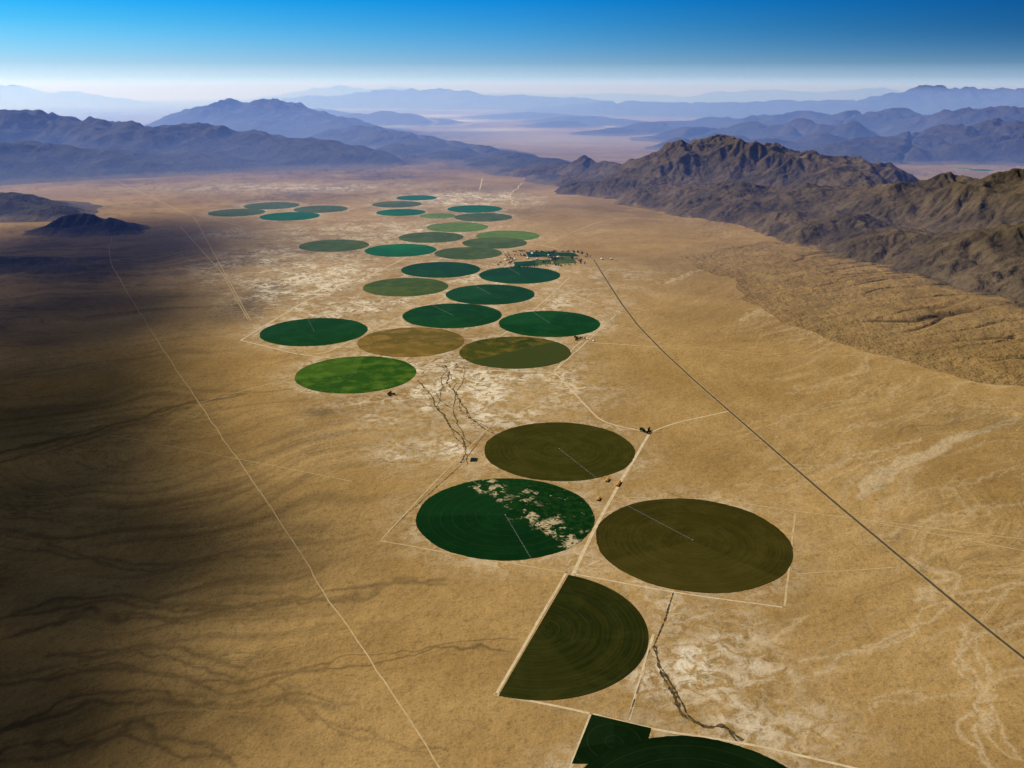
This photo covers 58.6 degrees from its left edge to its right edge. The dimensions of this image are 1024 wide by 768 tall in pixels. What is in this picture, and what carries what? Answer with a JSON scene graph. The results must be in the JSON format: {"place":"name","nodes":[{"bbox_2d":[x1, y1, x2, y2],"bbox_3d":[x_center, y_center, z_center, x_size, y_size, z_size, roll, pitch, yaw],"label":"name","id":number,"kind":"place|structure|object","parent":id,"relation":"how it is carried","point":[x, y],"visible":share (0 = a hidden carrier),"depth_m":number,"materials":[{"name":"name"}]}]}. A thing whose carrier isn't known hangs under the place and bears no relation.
{"place":"outdoors","nodes":[
{"label":"outdoors","id":0,"kind":"place"},
{"bbox_2d":[0,192,102,222],"bbox_3d":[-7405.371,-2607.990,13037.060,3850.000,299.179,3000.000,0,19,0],"label":"hill","id":1,"kind":"structure","parent":0,"point":[17,207],"depth_m":12631.56,"materials":[{"name":"stone"}]},
{"bbox_2d":[23,213,150,236],"bbox_3d":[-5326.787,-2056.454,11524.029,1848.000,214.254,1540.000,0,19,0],"label":"hill","id":2,"kind":"structure","parent":0,"point":[79,225],"depth_m":11316.10,"materials":[{"name":"stone"}]},
{"bbox_2d":[0,85,184,105],"bbox_3d":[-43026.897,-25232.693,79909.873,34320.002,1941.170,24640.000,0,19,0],"label":"mountain range","id":3,"kind":"structure","parent":0,"point":[14,95],"depth_m":75792.94,"materials":[{"name":"blue stone"}]},
{"bbox_2d":[101,179,249,318],"bbox_3d":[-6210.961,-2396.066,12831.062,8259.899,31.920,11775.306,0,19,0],"label":"dirt road","id":4,"kind":"structure","parent":0,"point":[214,254],"depth_m":9558.48,"materials":[{"name":"beige soil"}]},
{"bbox_2d":[181,227,247,318],"bbox_3d":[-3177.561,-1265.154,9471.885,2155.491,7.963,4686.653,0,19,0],"label":"dirt road","id":5,"kind":"structure","parent":0,"point":[222,273],"depth_m":8798.26,"materials":[{"name":"beige soil"}]},
{"bbox_2d":[0,109,433,185],"bbox_3d":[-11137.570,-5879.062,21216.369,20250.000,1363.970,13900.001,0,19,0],"label":"mountain range","id":6,"kind":"structure","parent":0,"point":[39,146],"depth_m":19956.20,"materials":[{"name":"blue stone"}]},
{"bbox_2d":[208,209,265,216],"bbox_3d":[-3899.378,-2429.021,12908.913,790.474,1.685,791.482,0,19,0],"label":"crop field","id":7,"kind":"structure","parent":0,"point":[234,212],"depth_m":12907.08,"materials":[{"name":"green plant"}]},
{"bbox_2d":[199,377,292,402],"bbox_3d":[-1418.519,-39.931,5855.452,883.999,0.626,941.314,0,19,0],"label":"dirt road","id":8,"kind":"structure","parent":0,"point":[248,389],"depth_m":5637.70,"materials":[{"name":"beige soil"}]},
{"bbox_2d":[165,208,358,258],"bbox_3d":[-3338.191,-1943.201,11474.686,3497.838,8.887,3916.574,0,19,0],"label":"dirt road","id":9,"kind":"structure","parent":0,"point":[264,232],"depth_m":11333.87,"materials":[{"name":"beige soil"}]},
{"bbox_2d":[243,202,298,208],"bbox_3d":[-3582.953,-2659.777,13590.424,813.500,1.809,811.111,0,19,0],"label":"crop field","id":10,"kind":"structure","parent":0,"point":[273,205],"depth_m":13601.33,"materials":[{"name":"green plant"}]},
{"bbox_2d":[109,237,439,767],"bbox_3d":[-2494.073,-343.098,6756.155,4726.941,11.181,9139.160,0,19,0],"label":"dirt road","id":11,"kind":"structure","parent":0,"point":[303,557],"depth_m":3509.87,"materials":[{"name":"beige soil"}]},
{"bbox_2d":[259,212,319,220],"bbox_3d":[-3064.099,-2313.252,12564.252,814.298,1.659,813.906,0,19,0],"label":"crop field","id":12,"kind":"structure","parent":0,"point":[285,216],"depth_m":12536.02,"materials":[{"name":"teal plant"}]},
{"bbox_2d":[143,98,441,137],"bbox_3d":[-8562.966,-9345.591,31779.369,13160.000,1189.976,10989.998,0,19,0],"label":"mountain","id":13,"kind":"structure","parent":0,"point":[272,116],"depth_m":30333.27,"materials":[{"name":"blue stone"}]},
{"bbox_2d":[216,85,407,102],"bbox_3d":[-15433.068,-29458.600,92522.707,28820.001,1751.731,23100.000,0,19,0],"label":"mountain range","id":14,"kind":"structure","parent":0,"point":[337,90],"depth_m":88462.73,"materials":[{"name":"blue stone"}]},
{"bbox_2d":[260,318,367,345],"bbox_3d":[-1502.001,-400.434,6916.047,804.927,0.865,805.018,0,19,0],"label":"crop field","id":15,"kind":"structure","parent":0,"point":[325,331],"depth_m":6882.17,"materials":[{"name":"green plant"}]},
{"bbox_2d":[294,205,347,212],"bbox_3d":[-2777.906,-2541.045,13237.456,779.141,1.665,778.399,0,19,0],"label":"crop field","id":16,"kind":"structure","parent":0,"point":[320,209],"depth_m":13191.58,"materials":[{"name":"green plant"}]},
{"bbox_2d":[298,239,368,251],"bbox_3d":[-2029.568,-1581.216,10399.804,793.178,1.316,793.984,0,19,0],"label":"crop field","id":17,"kind":"structure","parent":0,"point":[338,245],"depth_m":10394.12,"materials":[{"name":"green plant"}]},
{"bbox_2d":[295,356,415,392],"bbox_3d":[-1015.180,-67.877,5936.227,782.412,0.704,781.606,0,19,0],"label":"crop field","id":18,"kind":"structure","parent":0,"point":[372,373],"depth_m":5917.88,"materials":[{"name":"green plant"}]},
{"bbox_2d":[241,212,483,339],"bbox_3d":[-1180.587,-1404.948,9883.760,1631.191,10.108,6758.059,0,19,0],"label":"dirt road","id":19,"kind":"structure","parent":0,"point":[327,292],"depth_m":8075.01,"materials":[{"name":"beige soil"}]},
{"bbox_2d":[310,108,478,127],"bbox_3d":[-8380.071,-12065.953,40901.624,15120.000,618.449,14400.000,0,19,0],"label":"ridge","id":20,"kind":"structure","parent":0,"point":[390,119],"depth_m":36787.37,"materials":[{"name":"blue stone"}]},
{"bbox_2d":[240,340,551,372],"bbox_3d":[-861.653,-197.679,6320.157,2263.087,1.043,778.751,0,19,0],"label":"dirt road","id":21,"kind":"structure","parent":0,"point":[415,367],"depth_m":6039.89,"materials":[{"name":"beige soil"}]},
{"bbox_2d":[372,201,421,207],"bbox_3d":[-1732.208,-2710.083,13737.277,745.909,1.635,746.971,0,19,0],"label":"crop field","id":22,"kind":"structure","parent":0,"point":[394,204],"depth_m":13703.37,"materials":[{"name":"green plant"}]},
{"bbox_2d":[376,209,424,215],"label":"crop field","id":23,"kind":"structure","parent":0,"point":[399,212],"depth_m":12898.46,"materials":[{"name":"teal plant"}]},
{"bbox_2d":[365,244,436,256],"bbox_3d":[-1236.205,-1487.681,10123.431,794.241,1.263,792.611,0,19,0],"label":"crop field","id":24,"kind":"structure","parent":0,"point":[398,250],"depth_m":10097.57,"materials":[{"name":"green plant"}]},
{"bbox_2d":[363,278,447,295],"bbox_3d":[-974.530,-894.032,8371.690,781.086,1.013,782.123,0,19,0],"label":"crop field","id":25,"kind":"structure","parent":0,"point":[395,287],"depth_m":8338.77,"materials":[{"name":"green plant"}]},
{"bbox_2d":[357,327,463,356],"bbox_3d":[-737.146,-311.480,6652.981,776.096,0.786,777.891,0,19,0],"label":"crop field","id":26,"kind":"structure","parent":0,"point":[398,342],"depth_m":6623.88,"materials":[{"name":"beige plant"}]},
{"bbox_2d":[315,264,508,353],"bbox_3d":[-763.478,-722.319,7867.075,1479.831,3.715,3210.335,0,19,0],"label":"dirt road","id":27,"kind":"structure","parent":0,"point":[390,321],"depth_m":7075.67,"materials":[{"name":"beige soil"}]},
{"bbox_2d":[396,195,436,199],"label":"crop field","id":28,"kind":"structure","parent":0,"point":[418,197],"depth_m":14490.35,"materials":[{"name":"teal plant"}]},
{"bbox_2d":[399,232,463,242],"bbox_3d":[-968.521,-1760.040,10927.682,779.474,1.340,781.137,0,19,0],"label":"crop field","id":29,"kind":"structure","parent":0,"point":[429,237],"depth_m":10906.87,"materials":[{"name":"green plant"}]},
{"bbox_2d":[419,213,455,217],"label":"crop field","id":30,"kind":"structure","parent":0,"point":[438,215],"depth_m":12621.65,"materials":[{"name":"green plant"}]},
{"bbox_2d":[303,125,572,184],"bbox_3d":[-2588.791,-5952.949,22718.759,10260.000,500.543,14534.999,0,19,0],"label":"ridge","id":31,"kind":"structure","parent":0,"point":[491,160],"depth_m":22282.65,"materials":[{"name":"blue stone"}]},
{"bbox_2d":[381,421,495,538],"bbox_3d":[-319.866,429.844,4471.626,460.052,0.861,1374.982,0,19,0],"label":"dirt road","id":32,"kind":"structure","parent":0,"point":[438,478],"depth_m":4406.33,"materials":[{"name":"beige soil"}]},
{"bbox_2d":[280,87,600,110],"bbox_3d":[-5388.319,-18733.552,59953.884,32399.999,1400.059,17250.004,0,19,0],"label":"mountain range","id":33,"kind":"structure","parent":0,"point":[437,99],"depth_m":59089.71,"materials":[{"name":"blue stone"}]},
{"bbox_2d":[401,262,479,277],"bbox_3d":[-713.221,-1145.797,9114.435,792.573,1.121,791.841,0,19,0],"label":"crop field","id":34,"kind":"structure","parent":0,"point":[441,269],"depth_m":9110.20,"materials":[{"name":"green plant"}]},
{"bbox_2d":[420,382,467,463],"bbox_3d":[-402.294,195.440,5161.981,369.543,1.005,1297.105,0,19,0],"label":"dry wash","id":35,"kind":"object","parent":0,"point":[449,423],"visible":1,"depth_m":5147.09},
{"bbox_2d":[402,303,501,327],"bbox_3d":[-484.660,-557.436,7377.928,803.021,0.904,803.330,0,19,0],"label":"crop field","id":36,"kind":"structure","parent":0,"point":[454,315],"depth_m":7366.56,"materials":[{"name":"green plant"}]},
{"bbox_2d":[426,222,487,231],"bbox_3d":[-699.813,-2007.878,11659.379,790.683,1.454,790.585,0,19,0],"label":"crop field","id":37,"kind":"structure","parent":0,"point":[456,227],"depth_m":11623.35,"materials":[{"name":"green plant"}]},
{"bbox_2d":[434,247,501,259],"bbox_3d":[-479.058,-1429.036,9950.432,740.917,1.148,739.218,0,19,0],"label":"crop field","id":38,"kind":"structure","parent":0,"point":[465,253],"depth_m":9927.75,"materials":[{"name":"green plant"}]},
{"bbox_2d":[444,365,493,433],"bbox_3d":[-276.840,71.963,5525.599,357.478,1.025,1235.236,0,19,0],"label":"dry wash","id":39,"kind":"object","parent":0,"point":[458,398],"visible":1,"depth_m":5480.69},
{"bbox_2d":[447,205,501,212],"bbox_3d":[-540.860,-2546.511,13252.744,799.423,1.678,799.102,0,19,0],"label":"crop field","id":40,"kind":"structure","parent":0,"point":[474,208],"depth_m":13287.97,"materials":[{"name":"teal plant"}]},
{"bbox_2d":[380,540,568,572],"bbox_3d":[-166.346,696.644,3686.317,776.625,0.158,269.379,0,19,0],"label":"dirt road","id":41,"kind":"structure","parent":0,"point":[478,558],"depth_m":3665.45,"materials":[{"name":"beige soil"}]},
{"bbox_2d":[454,213,511,221],"bbox_3d":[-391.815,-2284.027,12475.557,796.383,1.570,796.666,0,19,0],"label":"crop field","id":42,"kind":"structure","parent":0,"point":[482,217],"depth_m":12442.36,"materials":[{"name":"green plant"}]},
{"bbox_2d":[445,284,534,304],"bbox_3d":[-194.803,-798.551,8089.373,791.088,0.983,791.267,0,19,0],"label":"crop field","id":43,"kind":"structure","parent":0,"point":[493,294],"depth_m":8071.65,"materials":[{"name":"green plant"}]},
{"bbox_2d":[462,237,526,248],"bbox_3d":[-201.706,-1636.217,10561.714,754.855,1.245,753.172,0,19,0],"label":"crop field","id":44,"kind":"structure","parent":0,"point":[494,242],"depth_m":10548.60,"materials":[{"name":"green plant"}]},
{"bbox_2d":[415,478,594,560],"bbox_3d":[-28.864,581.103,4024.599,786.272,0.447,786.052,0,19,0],"label":"crop field","id":45,"kind":"structure","parent":0,"point":[469,519],"depth_m":3989.44,"materials":[{"name":"green plant"}]},
{"bbox_2d":[476,230,539,239],"bbox_3d":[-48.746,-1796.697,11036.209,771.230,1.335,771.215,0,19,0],"label":"crop field","id":46,"kind":"structure","parent":0,"point":[522,235],"depth_m":11112.98,"materials":[{"name":"green plant"}]},
{"bbox_2d":[0,99,1023,767],"bbox_3d":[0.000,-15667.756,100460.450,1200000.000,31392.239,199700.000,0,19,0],"label":"ground","id":47,"kind":"structure","parent":0,"point":[162,605],"depth_m":4239.89,"materials":[{"name":"beige sand"}]},
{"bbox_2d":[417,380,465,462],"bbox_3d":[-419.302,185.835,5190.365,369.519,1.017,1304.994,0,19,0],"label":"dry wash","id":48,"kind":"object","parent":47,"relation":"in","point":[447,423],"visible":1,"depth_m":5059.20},
{"bbox_2d":[439,363,468,416],"bbox_3d":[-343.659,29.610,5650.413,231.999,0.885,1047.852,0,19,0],"label":"dry wash","id":49,"kind":"object","parent":47,"relation":"in","point":[443,386],"visible":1,"depth_m":5637.46},
{"bbox_2d":[453,366,470,443],"bbox_3d":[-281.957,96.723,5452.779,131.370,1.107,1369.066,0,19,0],"label":"dry wash","id":50,"kind":"object","parent":47,"relation":"in","point":[453,407],"visible":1,"depth_m":5285.03},
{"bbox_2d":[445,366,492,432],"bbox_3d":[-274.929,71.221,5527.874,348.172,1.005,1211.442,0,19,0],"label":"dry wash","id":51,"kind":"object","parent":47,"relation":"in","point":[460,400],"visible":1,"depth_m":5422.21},
{"bbox_2d":[653,593,673,647],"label":"dry wash","id":52,"kind":"object","parent":47,"relation":"in","point":[667,612],"visible":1,"depth_m":3259.00},
{"bbox_2d":[0,0,1023,99],"label":"sky","id":53,"kind":"structure","parent":0,"point":[129,49],"materials":[{"name":"blue"}]},
{"bbox_2d":[459,337,570,368],"bbox_3d":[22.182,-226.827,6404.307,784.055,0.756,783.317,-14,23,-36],"label":"crop field","id":54,"kind":"structure","parent":0,"point":[501,352],"depth_m":6386.24,"materials":[{"name":"green plant"}]},
{"bbox_2d":[463,278,568,360],"bbox_3d":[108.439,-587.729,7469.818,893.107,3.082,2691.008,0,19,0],"label":"dirt road","id":55,"kind":"structure","parent":0,"point":[538,305],"depth_m":7929.61,"materials":[{"name":"beige soil"}]},
{"bbox_2d":[479,267,559,283],"bbox_3d":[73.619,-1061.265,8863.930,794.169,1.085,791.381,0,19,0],"label":"crop field","id":56,"kind":"structure","parent":0,"point":[511,275],"depth_m":8835.93,"materials":[{"name":"green plant"}]},
{"bbox_2d":[514,261,536,266],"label":"crop field","id":57,"kind":"structure","parent":0,"point":[525,263],"depth_m":9401.36,"materials":[{"name":"green plant"}]},
{"bbox_2d":[495,572,566,695],"bbox_3d":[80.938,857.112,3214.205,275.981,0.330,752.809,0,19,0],"label":"dirt road","id":58,"kind":"structure","parent":0,"point":[527,640],"depth_m":3154.66,"materials":[{"name":"beige soil"}]},
{"bbox_2d":[526,251,558,256],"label":"crop field","id":59,"kind":"structure","parent":0,"point":[542,254],"depth_m":9873.40,"materials":[{"name":"green plant"}]},
{"bbox_2d":[533,259,551,264],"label":"crop field","id":60,"kind":"structure","parent":0,"point":[539,262],"depth_m":9451.60,"materials":[{"name":"green plant"}]},
{"bbox_2d":[487,417,601,422],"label":"dirt road","id":61,"kind":"structure","parent":0,"point":[539,417],"depth_m":5161.85,"materials":[{"name":"beige soil"}]},
{"bbox_2d":[499,311,599,336],"bbox_3d":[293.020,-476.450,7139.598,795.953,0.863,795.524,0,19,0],"label":"crop field","id":62,"kind":"structure","parent":0,"point":[557,324],"depth_m":7130.14,"materials":[{"name":"green plant"}]},
{"bbox_2d":[484,422,634,480],"bbox_3d":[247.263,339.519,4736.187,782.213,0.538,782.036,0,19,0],"label":"crop field","id":63,"kind":"structure","parent":0,"point":[532,451],"depth_m":4709.07,"materials":[{"name":"plant"}]},
{"bbox_2d":[551,256,576,263],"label":"crop field","id":64,"kind":"structure","parent":0,"point":[565,260],"depth_m":9553.67,"materials":[{"name":"green plant"}]},
{"bbox_2d":[555,252,577,255],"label":"crop field","id":65,"kind":"structure","parent":0,"point":[565,254],"depth_m":9873.49,"materials":[{"name":"green plant"}]},
{"bbox_2d":[499,575,648,699],"bbox_3d":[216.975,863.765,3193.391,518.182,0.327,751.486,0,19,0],"label":"crop field","id":66,"kind":"structure","parent":0,"point":[589,636],"depth_m":3104.41,"materials":[{"name":"green plant"}]},
{"bbox_2d":[569,714,590,767],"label":"dirt road","id":67,"kind":"structure","parent":0,"point":[571,764],"depth_m":2667.08,"materials":[{"name":"beige soil"}]},
{"bbox_2d":[552,319,611,372],"bbox_3d":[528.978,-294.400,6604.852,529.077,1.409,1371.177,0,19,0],"label":"dirt road","id":68,"kind":"structure","parent":0,"point":[579,343],"depth_m":6613.87,"materials":[{"name":"beige soil"}]},
{"bbox_2d":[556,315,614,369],"bbox_3d":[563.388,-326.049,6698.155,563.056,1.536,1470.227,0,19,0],"label":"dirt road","id":69,"kind":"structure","parent":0,"point":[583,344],"depth_m":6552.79,"materials":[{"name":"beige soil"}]},
{"bbox_2d":[555,372,648,432],"bbox_3d":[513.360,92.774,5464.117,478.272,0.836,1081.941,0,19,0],"label":"dirt road","id":70,"kind":"structure","parent":0,"point":[587,406],"depth_m":5364.59,"materials":[{"name":"beige soil"}]},
{"bbox_2d":[571,433,650,575],"bbox_3d":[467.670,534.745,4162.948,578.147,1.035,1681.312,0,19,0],"label":"dirt road","id":71,"kind":"structure","parent":0,"point":[603,513],"depth_m":4063.66,"materials":[{"name":"beige soil"}]},
{"bbox_2d":[572,714,650,763],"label":"crop field","id":72,"kind":"structure","parent":0,"point":[601,734],"depth_m":2683.05,"materials":[{"name":"green plant"}]},
{"bbox_2d":[543,218,685,244],"bbox_3d":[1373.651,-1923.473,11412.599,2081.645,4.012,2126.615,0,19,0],"label":"dirt road","id":73,"kind":"structure","parent":0,"point":[593,223],"depth_m":11666.29,"materials":[{"name":"beige soil"}]},
{"bbox_2d":[627,634,654,719],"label":"dirt road","id":74,"kind":"structure","parent":0,"point":[645,661],"depth_m":2965.21,"materials":[{"name":"beige soil"}]},
{"bbox_2d":[493,693,855,767],"bbox_3d":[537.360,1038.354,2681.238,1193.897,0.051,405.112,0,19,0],"label":"dirt road","id":75,"kind":"structure","parent":0,"point":[731,741],"depth_m":2679.18,"materials":[{"name":"beige soil"}]},
{"bbox_2d":[574,574,781,607],"bbox_3d":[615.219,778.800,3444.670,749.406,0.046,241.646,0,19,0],"label":"dirt road","id":76,"kind":"structure","parent":0,"point":[679,592],"depth_m":3425.29,"materials":[{"name":"beige soil"}]},
{"bbox_2d":[584,735,786,767],"bbox_3d":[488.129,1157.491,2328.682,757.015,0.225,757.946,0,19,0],"label":"crop field","id":77,"kind":"structure","parent":0,"point":[682,751],"depth_m":2607.39,"materials":[{"name":"green plant"}]},
{"bbox_2d":[650,411,728,432],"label":"dirt road","id":78,"kind":"structure","parent":0,"point":[687,420],"depth_m":5132.20,"materials":[{"name":"beige soil"}]},
{"bbox_2d":[482,87,900,102],"bbox_3d":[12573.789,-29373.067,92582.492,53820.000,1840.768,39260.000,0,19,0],"label":"mountain range","id":79,"kind":"structure","parent":0,"point":[764,95],"depth_m":82812.23,"materials":[{"name":"blue stone"}]},
{"bbox_2d":[596,498,792,592],"bbox_3d":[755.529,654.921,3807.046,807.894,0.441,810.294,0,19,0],"label":"crop field","id":80,"kind":"structure","parent":0,"point":[728,549],"depth_m":3769.09,"materials":[{"name":"brown plant"}]},
{"bbox_2d":[654,646,744,740],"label":"dry wash","id":81,"kind":"object","parent":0,"point":[676,703],"visible":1,"depth_m":2810.64},
{"bbox_2d":[605,326,869,355],"bbox_3d":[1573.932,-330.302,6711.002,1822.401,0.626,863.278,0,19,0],"label":"dirt road","id":82,"kind":"structure","parent":0,"point":[736,351],"depth_m":6434.55,"materials":[{"name":"beige soil"}]},
{"bbox_2d":[458,106,1023,149],"bbox_3d":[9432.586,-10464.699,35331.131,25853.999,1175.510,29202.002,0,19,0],"label":"hills","id":83,"kind":"structure","parent":0,"point":[811,128],"depth_m":28207.88,"materials":[{"name":"blue stone"}]},
{"bbox_2d":[492,85,1023,118],"bbox_3d":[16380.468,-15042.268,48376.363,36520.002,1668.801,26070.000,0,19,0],"label":"mountain range","id":84,"kind":"structure","parent":0,"point":[925,99],"depth_m":44918.38,"materials":[{"name":"blue stone"}]},
{"bbox_2d":[509,134,1023,385],"bbox_3d":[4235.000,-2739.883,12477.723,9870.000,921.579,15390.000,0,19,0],"label":"mountain range","id":85,"kind":"structure","parent":0,"point":[888,259],"depth_m":9817.64,"materials":[{"name":"brown stone"}]},
{"bbox_2d":[784,514,795,605],"bbox_3d":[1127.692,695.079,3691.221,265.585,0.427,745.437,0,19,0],"label":"dirt road","id":86,"kind":"structure","parent":0,"point":[786,588],"depth_m":3573.48,"materials":[{"name":"beige soil"}]},
{"bbox_2d":[592,259,1023,660],"bbox_3d":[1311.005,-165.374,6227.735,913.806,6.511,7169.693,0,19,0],"label":"road","id":87,"kind":"structure","parent":0,"point":[935,586],"depth_m":4082.47,"materials":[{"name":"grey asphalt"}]},
{"bbox_2d":[618,497,1020,538],"bbox_3d":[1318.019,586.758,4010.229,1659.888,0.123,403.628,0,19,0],"label":"dirt road","id":88,"kind":"structure","parent":0,"point":[836,516],"depth_m":4018.03,"materials":[{"name":"beige soil"}]},
{"bbox_2d":[798,567,896,573],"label":"dirt road","id":89,"kind":"structure","parent":0,"point":[847,570],"depth_m":3580.77,"materials":[{"name":"beige soil"}]},
{"bbox_2d":[750,117,1023,165],"bbox_3d":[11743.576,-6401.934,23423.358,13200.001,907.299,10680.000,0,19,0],"label":"hills","id":90,"kind":"structure","parent":0,"point":[997,141],"depth_m":21057.89,"materials":[{"name":"stone"}]},
{"bbox_2d":[866,520,1023,550],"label":"dirt road","id":91,"kind":"structure","parent":0,"point":[944,535],"depth_m":3848.56,"materials":[{"name":"beige soil"}]},
{"bbox_2d":[969,169,993,170],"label":"crop field","id":92,"kind":"structure","parent":0,"point":[981,170],"depth_m":18726.31,"materials":[{"name":"teal plant"}]}
]}

